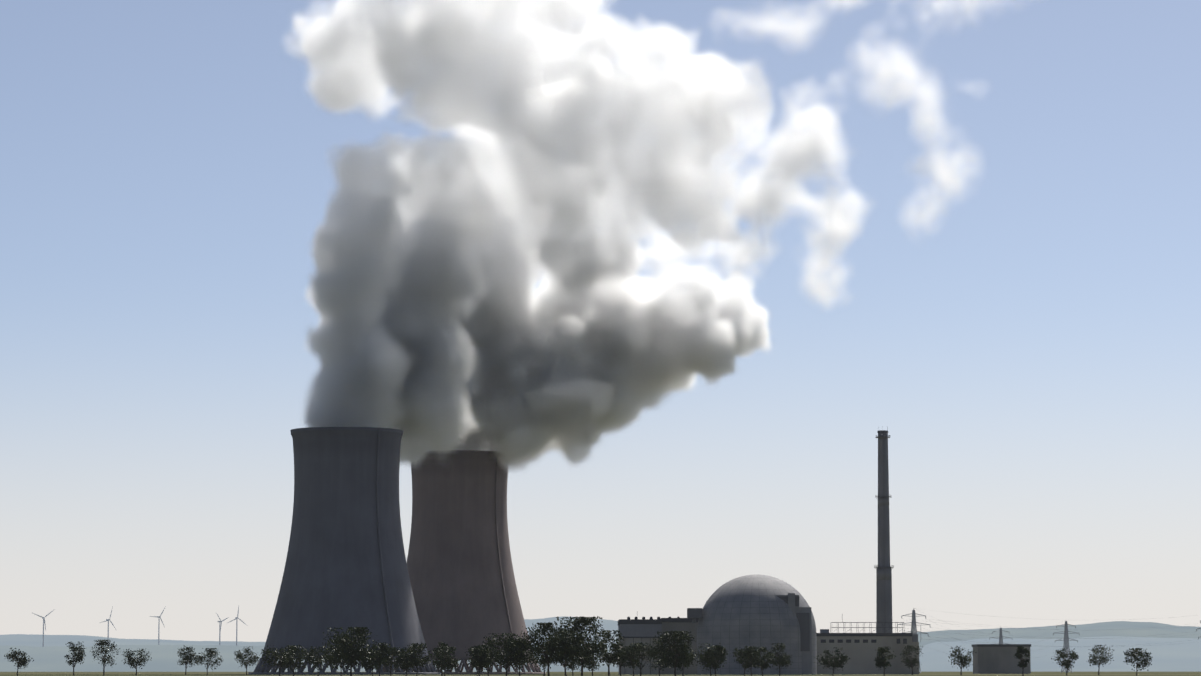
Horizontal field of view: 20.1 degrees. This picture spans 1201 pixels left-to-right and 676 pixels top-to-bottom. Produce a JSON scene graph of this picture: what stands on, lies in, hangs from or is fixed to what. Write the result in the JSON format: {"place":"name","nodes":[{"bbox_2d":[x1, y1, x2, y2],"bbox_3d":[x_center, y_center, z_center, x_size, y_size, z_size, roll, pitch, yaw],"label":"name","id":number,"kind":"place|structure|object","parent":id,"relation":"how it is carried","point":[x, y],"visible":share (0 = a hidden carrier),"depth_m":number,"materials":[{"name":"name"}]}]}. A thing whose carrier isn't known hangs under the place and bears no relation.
{"place":"outdoors","nodes":[
{"label":"outdoors","id":0,"kind":"place"},
{"bbox_2d":[0,645,618,671],"bbox_3d":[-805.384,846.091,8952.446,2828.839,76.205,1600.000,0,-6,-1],"label":"hill ridge","id":1,"kind":"structure","parent":0,"point":[165,658],"depth_m":8427.25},
{"bbox_2d":[0,616,618,646],"bbox_3d":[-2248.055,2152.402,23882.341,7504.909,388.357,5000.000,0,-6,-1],"label":"hill ridge","id":2,"kind":"structure","parent":0,"point":[32,640],"depth_m":23475.45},
{"bbox_2d":[0,672,1200,675],"bbox_3d":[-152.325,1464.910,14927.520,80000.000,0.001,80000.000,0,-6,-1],"label":"ground","id":3,"kind":"structure","parent":0,"point":[579,674],"depth_m":1879.26,"materials":[{"name":"green plant"}]},
{"bbox_2d":[4,648,33,675],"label":"tree","id":4,"kind":"object","parent":3,"relation":"on","point":[21,661],"visible":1,"depth_m":1427.28,"materials":[{"name":"green plant"}]},
{"bbox_2d":[33,609,54,646],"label":"wind turbine","id":5,"kind":"object","parent":3,"relation":"on","point":[43,618],"visible":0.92,"depth_m":8951.25,"materials":[{"name":"white metal"}]},
{"bbox_2d":[64,642,85,674],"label":"tree","id":6,"kind":"object","parent":3,"relation":"on","point":[77,656],"visible":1,"depth_m":1490.09,"materials":[{"name":"green plant"}]},
{"bbox_2d":[92,640,121,674],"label":"tree","id":7,"kind":"object","parent":3,"relation":"on","point":[103,643],"visible":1,"depth_m":1490.87,"materials":[{"name":"green plant"}]},
{"bbox_2d":[100,607,114,644],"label":"wind turbine","id":8,"kind":"object","parent":3,"relation":"on","point":[108,625],"visible":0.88,"depth_m":9252.51,"materials":[{"name":"white metal"}]},
{"bbox_2d":[122,648,151,675],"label":"tree","id":9,"kind":"object","parent":3,"relation":"on","point":[132,661],"visible":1,"depth_m":1456.57,"materials":[{"name":"green plant"}]},
{"bbox_2d":[149,606,165,644],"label":"wind turbine","id":10,"kind":"object","parent":3,"relation":"on","point":[159,617],"visible":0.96,"depth_m":9553.69,"materials":[{"name":"white metal"}]},
{"bbox_2d":[177,646,196,674],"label":"tree","id":11,"kind":"object","parent":3,"relation":"on","point":[187,660],"visible":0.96,"depth_m":1589.79,"materials":[{"name":"green plant"}]},
{"bbox_2d":[192,648,223,674],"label":"tree","id":12,"kind":"object","parent":3,"relation":"on","point":[211,651],"visible":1,"depth_m":1552.57,"materials":[{"name":"green plant"}]},
{"bbox_2d":[216,613,228,644],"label":"wind turbine","id":13,"kind":"object","parent":3,"relation":"on","point":[220,621],"visible":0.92,"depth_m":8956.36,"materials":[{"name":"white metal"}]},
{"bbox_2d":[228,607,244,644],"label":"wind turbine","id":14,"kind":"object","parent":3,"relation":"on","point":[236,618],"visible":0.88,"depth_m":9256.54,"materials":[{"name":"white metal"}]},
{"bbox_2d":[234,646,260,674],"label":"tree","id":15,"kind":"object","parent":3,"relation":"on","point":[240,655],"visible":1,"depth_m":1589.82,"materials":[{"name":"green plant"}]},
{"bbox_2d":[260,645,296,675],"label":"tree","id":16,"kind":"object","parent":3,"relation":"on","point":[287,658],"visible":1,"depth_m":1111.66,"materials":[{"name":"green plant"}]},
{"bbox_2d":[280,645,306,675],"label":"tree","id":17,"kind":"object","parent":3,"relation":"on","point":[299,658],"visible":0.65,"depth_m":1174.77,"materials":[{"name":"green plant"}]},
{"bbox_2d":[298,646,332,675],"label":"tree","id":18,"kind":"object","parent":3,"relation":"on","point":[310,657],"visible":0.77,"depth_m":1162.38,"materials":[{"name":"green plant"}]},
{"bbox_2d":[322,649,354,675],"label":"tree","id":19,"kind":"object","parent":3,"relation":"on","point":[332,662],"visible":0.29,"depth_m":1097.91,"materials":[{"name":"green plant"}]},
{"bbox_2d":[248,427,440,673],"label":"cooling tower","id":20,"kind":"structure","parent":3,"relation":"on","point":[345,568],"depth_m":1968.77,"materials":[{"name":"concrete"}]},
{"bbox_2d":[318,627,384,675],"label":"tree","id":21,"kind":"object","parent":3,"relation":"on","point":[349,645],"visible":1,"depth_m":992.75,"materials":[{"name":"green plant"}]},
{"bbox_2d":[359,647,385,675],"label":"tree","id":22,"kind":"object","parent":3,"relation":"on","point":[367,665],"visible":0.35,"depth_m":1099.77,"materials":[{"name":"green plant"}]},
{"bbox_2d":[369,642,391,675],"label":"tree","id":23,"kind":"object","parent":3,"relation":"on","point":[380,660],"visible":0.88,"depth_m":1044.13,"materials":[{"name":"green plant"}]},
{"bbox_2d":[381,647,402,675],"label":"tree","id":24,"kind":"object","parent":3,"relation":"on","point":[394,652],"visible":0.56,"depth_m":1169.68,"materials":[{"name":"green plant"}]},
{"bbox_2d":[394,647,419,675],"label":"tree","id":25,"kind":"object","parent":3,"relation":"on","point":[404,661],"visible":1,"depth_m":1093.62,"materials":[{"name":"green plant"}]},
{"bbox_2d":[397,642,431,675],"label":"tree","id":26,"kind":"object","parent":3,"relation":"on","point":[421,647],"visible":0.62,"depth_m":1103.98,"materials":[{"name":"green plant"}]},
{"bbox_2d":[434,641,450,675],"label":"tree","id":27,"kind":"object","parent":3,"relation":"on","point":[441,644],"visible":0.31,"depth_m":1094.20,"materials":[{"name":"green plant"}]},
{"bbox_2d":[428,646,460,675],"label":"tree","id":28,"kind":"object","parent":3,"relation":"on","point":[451,663],"visible":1,"depth_m":1078.81,"materials":[{"name":"green plant"}]},
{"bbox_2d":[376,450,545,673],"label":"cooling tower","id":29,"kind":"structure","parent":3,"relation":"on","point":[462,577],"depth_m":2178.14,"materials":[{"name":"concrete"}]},
{"bbox_2d":[469,644,488,675],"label":"tree","id":30,"kind":"object","parent":3,"relation":"on","point":[481,654],"visible":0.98,"depth_m":1014.55,"materials":[{"name":"green plant"}]},
{"bbox_2d":[465,646,493,675],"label":"tree","id":31,"kind":"object","parent":3,"relation":"on","point":[471,649],"visible":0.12,"depth_m":1214.15,"materials":[{"name":"green plant"}]},
{"bbox_2d":[469,645,504,675],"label":"tree","id":32,"kind":"object","parent":3,"relation":"on","point":[490,655],"visible":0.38,"depth_m":1078.19,"materials":[{"name":"green plant"}]},
{"bbox_2d":[483,632,531,675],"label":"tree","id":33,"kind":"object","parent":3,"relation":"on","point":[512,647],"visible":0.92,"depth_m":994.06,"materials":[{"name":"green plant"}]},
{"bbox_2d":[504,643,535,675],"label":"tree","id":34,"kind":"object","parent":3,"relation":"on","point":[519,666],"visible":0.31,"depth_m":1152.98,"materials":[{"name":"green plant"}]},
{"bbox_2d":[533,644,554,675],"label":"tree","id":35,"kind":"object","parent":3,"relation":"on","point":[543,666],"visible":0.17,"depth_m":1250.92,"materials":[{"name":"green plant"}]},
{"bbox_2d":[521,622,572,675],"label":"tree","id":36,"kind":"object","parent":3,"relation":"on","point":[544,631],"visible":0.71,"depth_m":975.02,"materials":[{"name":"green plant"}]},
{"bbox_2d":[542,630,587,675],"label":"tree","id":37,"kind":"object","parent":3,"relation":"on","point":[566,648],"visible":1,"depth_m":954.48,"materials":[{"name":"green plant"}]},
{"bbox_2d":[556,657,583,675],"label":"tree","id":38,"kind":"object","parent":3,"relation":"on","point":[571,666],"visible":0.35,"depth_m":1211.63,"materials":[{"name":"green plant"}]},
{"bbox_2d":[554,616,611,675],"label":"tree","id":39,"kind":"object","parent":3,"relation":"on","point":[583,621],"visible":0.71,"depth_m":994.59,"materials":[{"name":"green plant"}]},
{"bbox_2d":[575,645,606,675],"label":"tree","id":40,"kind":"object","parent":3,"relation":"on","point":[590,665],"visible":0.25,"depth_m":1158.84,"materials":[{"name":"green plant"}]},
{"bbox_2d":[591,630,623,675],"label":"tree","id":41,"kind":"object","parent":3,"relation":"on","point":[615,656],"visible":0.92,"depth_m":1014.99,"materials":[{"name":"green plant"}]},
{"bbox_2d":[610,647,627,675],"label":"tree","id":42,"kind":"object","parent":3,"relation":"on","point":[621,663],"visible":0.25,"depth_m":1253.21,"materials":[{"name":"green plant"}]},
{"bbox_2d":[618,642,644,675],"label":"tree","id":43,"kind":"object","parent":3,"relation":"on","point":[629,654],"visible":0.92,"depth_m":1094.93,"materials":[{"name":"green plant"}]},
{"bbox_2d":[618,637,658,674],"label":"turbine hall trim","id":44,"kind":"structure","parent":3,"relation":"on","point":[643,637],"depth_m":1872.60,"materials":[{"name":"grey metal"}]},
{"bbox_2d":[619,643,659,675],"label":"tree","id":45,"kind":"object","parent":3,"relation":"on","point":[643,654],"visible":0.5,"depth_m":1135.89,"materials":[{"name":"green plant"}]},
{"bbox_2d":[619,638,661,674],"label":"building","id":46,"kind":"structure","parent":3,"relation":"on","point":[645,670],"depth_m":1871.79,"materials":[{"name":"grey concrete"}]},
{"bbox_2d":[646,649,672,675],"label":"tree","id":47,"kind":"object","parent":3,"relation":"on","point":[661,664],"visible":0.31,"depth_m":1244.08,"materials":[{"name":"green plant"}]},
{"bbox_2d":[650,630,695,675],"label":"tree","id":48,"kind":"object","parent":3,"relation":"on","point":[679,651],"visible":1,"depth_m":995.08,"materials":[{"name":"green plant"}]},
{"bbox_2d":[662,622,697,674],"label":"building","id":49,"kind":"structure","parent":3,"relation":"on","point":[682,626],"depth_m":1876.38,"materials":[{"name":"grey concrete"}]},
{"bbox_2d":[682,651,696,675],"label":"tree","id":50,"kind":"object","parent":3,"relation":"on","point":[690,663],"visible":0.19,"depth_m":1202.39,"materials":[{"name":"green plant"}]},
{"bbox_2d":[693,643,726,675],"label":"tree","id":51,"kind":"object","parent":3,"relation":"on","point":[702,662],"visible":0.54,"depth_m":1233.15,"materials":[{"name":"green plant"}]},
{"bbox_2d":[701,645,728,675],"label":"tree","id":52,"kind":"object","parent":3,"relation":"on","point":[719,650],"visible":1,"depth_m":1095.10,"materials":[{"name":"green plant"}]},
{"bbox_2d":[730,647,756,675],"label":"tree","id":53,"kind":"object","parent":3,"relation":"on","point":[736,654],"visible":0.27,"depth_m":1178.99,"materials":[{"name":"green plant"}]},
{"bbox_2d":[687,596,809,650],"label":"dark reactor annex","id":54,"kind":"object","parent":3,"relation":"on","point":[802,618],"visible":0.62,"depth_m":1801.91,"materials":[{"name":"grey concrete"}]},
{"bbox_2d":[738,645,764,675],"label":"tree","id":55,"kind":"object","parent":3,"relation":"on","point":[751,658],"visible":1,"depth_m":1144.47,"materials":[{"name":"green plant"}]},
{"bbox_2d":[697,574,816,674],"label":"reactor dome","id":56,"kind":"structure","parent":3,"relation":"on","point":[754,610],"depth_m":1798.85,"materials":[{"name":"concrete"}]},
{"bbox_2d":[776,593,811,674],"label":"buttress","id":57,"kind":"structure","parent":56,"relation":"attached to","point":[806,658],"depth_m":1801.40,"materials":[{"name":"grey concrete"}]},
{"bbox_2d":[755,646,776,675],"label":"tree","id":58,"kind":"object","parent":3,"relation":"on","point":[766,664],"visible":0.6,"depth_m":1215.68,"materials":[{"name":"green plant"}]},
{"bbox_2d":[766,642,792,675],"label":"tree","id":59,"kind":"object","parent":3,"relation":"on","point":[781,662],"visible":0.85,"depth_m":1249.29,"materials":[{"name":"green plant"}]},
{"bbox_2d":[816,647,849,675],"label":"tree","id":60,"kind":"object","parent":3,"relation":"on","point":[837,662],"visible":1,"depth_m":1194.40,"materials":[{"name":"green plant"}]},
{"bbox_2d":[875,646,895,675],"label":"tree","id":61,"kind":"object","parent":3,"relation":"on","point":[880,660],"visible":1,"depth_m":1194.42,"materials":[{"name":"green plant"}]},
{"bbox_2d":[900,645,922,674],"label":"tree","id":62,"kind":"object","parent":3,"relation":"on","point":[911,662],"visible":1,"depth_m":1581.75,"materials":[{"name":"green plant"}]},
{"bbox_2d":[898,608,930,672],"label":"pylon","id":63,"kind":"object","parent":3,"relation":"on","point":[913,626],"visible":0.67,"depth_m":2792.30,"materials":[{"name":"metal"}]},
{"bbox_2d":[904,608,1064,655],"bbox_3d":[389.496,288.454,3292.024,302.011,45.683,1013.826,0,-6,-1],"label":"power lines","id":64,"kind":"object","parent":63,"relation":"attached to","point":[981,639],"visible":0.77,"depth_m":3057.99,"materials":[{"name":"metal"}]},
{"bbox_2d":[907,608,1195,646],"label":"power lines","id":65,"kind":"object","parent":63,"relation":"on","point":[1058,629],"visible":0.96,"depth_m":2950.89,"materials":[{"name":"metal"}]},
{"bbox_2d":[948,646,976,675],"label":"tree","id":66,"kind":"object","parent":3,"relation":"on","point":[963,661],"visible":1,"depth_m":1467.71,"materials":[{"name":"green plant"}]},
{"bbox_2d":[989,628,1009,643],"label":"pylon","id":67,"kind":"object","parent":3,"relation":"on","point":[1000,638],"visible":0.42,"depth_m":4587.03,"materials":[{"name":"metal"}]},
{"bbox_2d":[973,647,1030,673],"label":"switchgear building","id":68,"kind":"structure","parent":3,"relation":"on","point":[995,660],"depth_m":2292.59,"materials":[{"name":"grey concrete"}]},
{"bbox_2d":[972,644,1030,646],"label":"flat roof","id":69,"kind":"structure","parent":68,"relation":"attached to","point":[999,645],"depth_m":2293.08,"materials":[{"name":"grey concrete"}]},
{"bbox_2d":[1014,646,1029,675],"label":"tree","id":70,"kind":"object","parent":3,"relation":"on","point":[1021,650],"visible":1,"depth_m":1295.61,"materials":[{"name":"green plant"}]},
{"bbox_2d":[1051,647,1078,675],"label":"tree","id":71,"kind":"object","parent":3,"relation":"on","point":[1069,661],"visible":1,"depth_m":1429.03,"materials":[{"name":"green plant"}]},
{"bbox_2d":[1053,621,1077,672],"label":"pylon","id":72,"kind":"object","parent":3,"relation":"on","point":[1066,638],"visible":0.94,"depth_m":3789.81,"materials":[{"name":"metal"}]},
{"bbox_2d":[1087,645,1113,674],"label":"tree","id":73,"kind":"object","parent":3,"relation":"on","point":[1101,656],"visible":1,"depth_m":1589.17,"materials":[{"name":"green plant"}]},
{"bbox_2d":[1123,648,1151,675],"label":"tree","id":74,"kind":"object","parent":3,"relation":"on","point":[1135,654],"visible":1,"depth_m":1295.16,"materials":[{"name":"green plant"}]},
{"bbox_2d":[0,0,1200,641],"label":"sky","id":75,"kind":"structure","parent":0,"point":[681,265],"materials":[{"name":"blue"}]},
{"bbox_2d":[618,624,661,636],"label":"turbine hall band","id":76,"kind":"object","parent":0,"point":[638,630],"visible":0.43,"depth_m":1873.19,"materials":[{"name":"grey concrete"}]},
{"bbox_2d":[618,617,698,624],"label":"building roof","id":77,"kind":"structure","parent":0,"point":[643,620],"depth_m":1873.54,"materials":[{"name":"grey concrete"}]},
{"bbox_2d":[816,636,918,673],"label":"auxiliary building","id":78,"kind":"structure","parent":0,"point":[861,655],"depth_m":1943.34,"materials":[{"name":"grey concrete"}]},
{"bbox_2d":[816,633,911,643],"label":"building windows","id":79,"kind":"structure","parent":78,"relation":"attached to","point":[864,634],"depth_m":1943.82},
{"bbox_2d":[830,622,903,632],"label":"roof railing","id":80,"kind":"object","parent":78,"relation":"on","point":[851,627],"visible":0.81,"depth_m":1950.84,"materials":[{"name":"metal"}]},
{"bbox_2d":[820,629,917,641],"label":"rooftop units","id":81,"kind":"object","parent":78,"relation":"on","point":[914,637],"visible":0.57,"depth_m":1952.59,"materials":[{"name":"metal"}]},
{"bbox_2d":[876,433,892,632],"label":"exhaust stack","id":82,"kind":"object","parent":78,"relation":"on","point":[883,576],"visible":0.81,"depth_m":2256.06,"materials":[{"name":"concrete"}]},
{"bbox_2d":[874,427,893,612],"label":"exhaust stack fittings","id":83,"kind":"object","parent":82,"relation":"attached to","point":[883,431],"visible":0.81,"depth_m":2258.16,"materials":[{"name":"grey metal"}]},
{"bbox_2d":[917,621,1200,646],"bbox_3d":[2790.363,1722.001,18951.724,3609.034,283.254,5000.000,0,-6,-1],"label":"hill ridge","id":84,"kind":"structure","parent":0,"point":[1123,628],"depth_m":18432.64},
{"bbox_2d":[919,636,1200,671],"bbox_3d":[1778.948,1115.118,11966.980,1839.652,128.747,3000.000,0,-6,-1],"label":"hill ridge","id":85,"kind":"structure","parent":0,"point":[1174,655],"depth_m":11196.57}
]}

